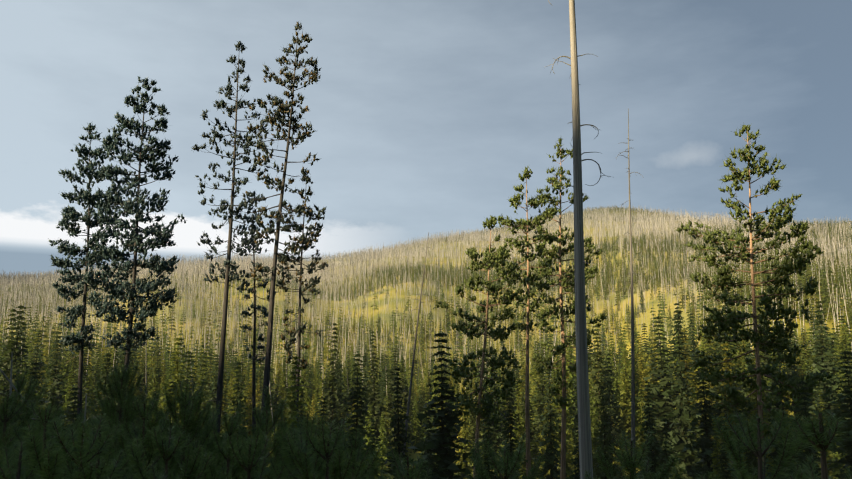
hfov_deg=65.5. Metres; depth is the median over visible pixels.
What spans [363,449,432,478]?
young pine
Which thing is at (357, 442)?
young pine
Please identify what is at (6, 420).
young pine
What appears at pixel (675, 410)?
conifer forest
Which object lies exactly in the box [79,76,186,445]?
pine
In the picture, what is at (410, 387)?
dead tree
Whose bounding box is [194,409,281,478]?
young pine
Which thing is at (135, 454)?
young pine
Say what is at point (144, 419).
young pine
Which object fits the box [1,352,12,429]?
snag
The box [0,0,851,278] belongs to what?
sky
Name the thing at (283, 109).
pine
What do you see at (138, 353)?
conifer forest
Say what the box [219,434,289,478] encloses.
young pine
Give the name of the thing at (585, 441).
snag
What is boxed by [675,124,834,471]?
pine
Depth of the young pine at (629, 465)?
8.21 m
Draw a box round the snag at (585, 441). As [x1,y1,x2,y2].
[546,0,613,478]
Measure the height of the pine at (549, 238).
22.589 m
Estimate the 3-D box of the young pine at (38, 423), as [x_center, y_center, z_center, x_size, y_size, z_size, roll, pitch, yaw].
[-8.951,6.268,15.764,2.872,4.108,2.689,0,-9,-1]
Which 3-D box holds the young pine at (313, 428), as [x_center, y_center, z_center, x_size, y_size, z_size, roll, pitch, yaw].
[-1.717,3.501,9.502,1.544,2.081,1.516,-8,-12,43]
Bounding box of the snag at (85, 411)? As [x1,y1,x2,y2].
[81,393,86,443]
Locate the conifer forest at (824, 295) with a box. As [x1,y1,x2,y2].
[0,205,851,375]
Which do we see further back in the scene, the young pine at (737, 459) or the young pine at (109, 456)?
the young pine at (109, 456)
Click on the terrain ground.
(401, 298)
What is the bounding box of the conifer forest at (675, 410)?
[0,301,851,478]
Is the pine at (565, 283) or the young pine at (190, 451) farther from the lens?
the pine at (565, 283)
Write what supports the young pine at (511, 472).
on the terrain ground
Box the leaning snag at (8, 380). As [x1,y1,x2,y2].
[0,368,75,437]
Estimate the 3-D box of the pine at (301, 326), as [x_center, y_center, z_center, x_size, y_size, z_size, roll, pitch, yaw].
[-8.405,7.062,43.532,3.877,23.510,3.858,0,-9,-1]
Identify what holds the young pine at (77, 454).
on the terrain ground
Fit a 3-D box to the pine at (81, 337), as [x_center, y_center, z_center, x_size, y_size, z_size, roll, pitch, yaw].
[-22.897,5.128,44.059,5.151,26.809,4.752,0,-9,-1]
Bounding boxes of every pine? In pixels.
[0,366,35,464]
[0,367,85,478]
[0,396,113,478]
[13,420,92,477]
[20,412,168,478]
[35,360,160,478]
[42,419,145,478]
[49,122,126,427]
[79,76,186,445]
[93,392,189,478]
[121,379,244,478]
[124,424,213,478]
[152,427,208,477]
[191,40,269,454]
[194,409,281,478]
[208,430,223,455]
[218,386,317,478]
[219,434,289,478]
[235,21,325,470]
[235,191,276,469]
[258,412,342,478]
[258,426,331,478]
[274,417,389,478]
[276,174,328,420]
[324,427,386,478]
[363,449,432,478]
[435,215,530,478]
[464,433,546,478]
[494,166,562,476]
[522,138,606,478]
[583,428,684,478]
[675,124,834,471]
[695,410,818,478]
[782,409,851,478]
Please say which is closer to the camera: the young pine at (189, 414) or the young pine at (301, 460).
the young pine at (301, 460)
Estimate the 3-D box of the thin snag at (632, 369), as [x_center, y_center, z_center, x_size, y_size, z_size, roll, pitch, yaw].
[11.630,4.487,35.961,1.972,24.174,1.692,0,-9,-1]
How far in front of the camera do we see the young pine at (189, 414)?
12.71 m
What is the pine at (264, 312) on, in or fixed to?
on the terrain ground
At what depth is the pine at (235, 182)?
42.72 m
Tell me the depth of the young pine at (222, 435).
39.95 m
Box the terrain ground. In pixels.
[0,209,850,478]
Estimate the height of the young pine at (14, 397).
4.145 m
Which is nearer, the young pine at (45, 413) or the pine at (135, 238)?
the young pine at (45, 413)
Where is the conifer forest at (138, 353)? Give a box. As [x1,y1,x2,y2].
[0,287,851,408]
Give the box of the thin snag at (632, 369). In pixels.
[618,109,656,474]
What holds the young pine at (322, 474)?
on the terrain ground
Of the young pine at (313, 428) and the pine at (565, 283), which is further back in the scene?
the pine at (565, 283)
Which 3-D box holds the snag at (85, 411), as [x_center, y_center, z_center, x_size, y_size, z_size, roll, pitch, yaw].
[-6.373,4.949,12.804,0.802,3.858,1.106,0,-9,-1]
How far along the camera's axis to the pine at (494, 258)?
37.18 m
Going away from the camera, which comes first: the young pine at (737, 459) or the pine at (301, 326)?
the young pine at (737, 459)
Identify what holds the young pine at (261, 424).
on the terrain ground
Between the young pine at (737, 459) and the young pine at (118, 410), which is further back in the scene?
the young pine at (118, 410)
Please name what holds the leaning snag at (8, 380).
on the terrain ground
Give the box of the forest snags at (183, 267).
[0,205,851,424]
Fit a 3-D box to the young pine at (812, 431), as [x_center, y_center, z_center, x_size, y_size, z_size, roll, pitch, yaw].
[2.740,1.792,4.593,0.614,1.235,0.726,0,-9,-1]

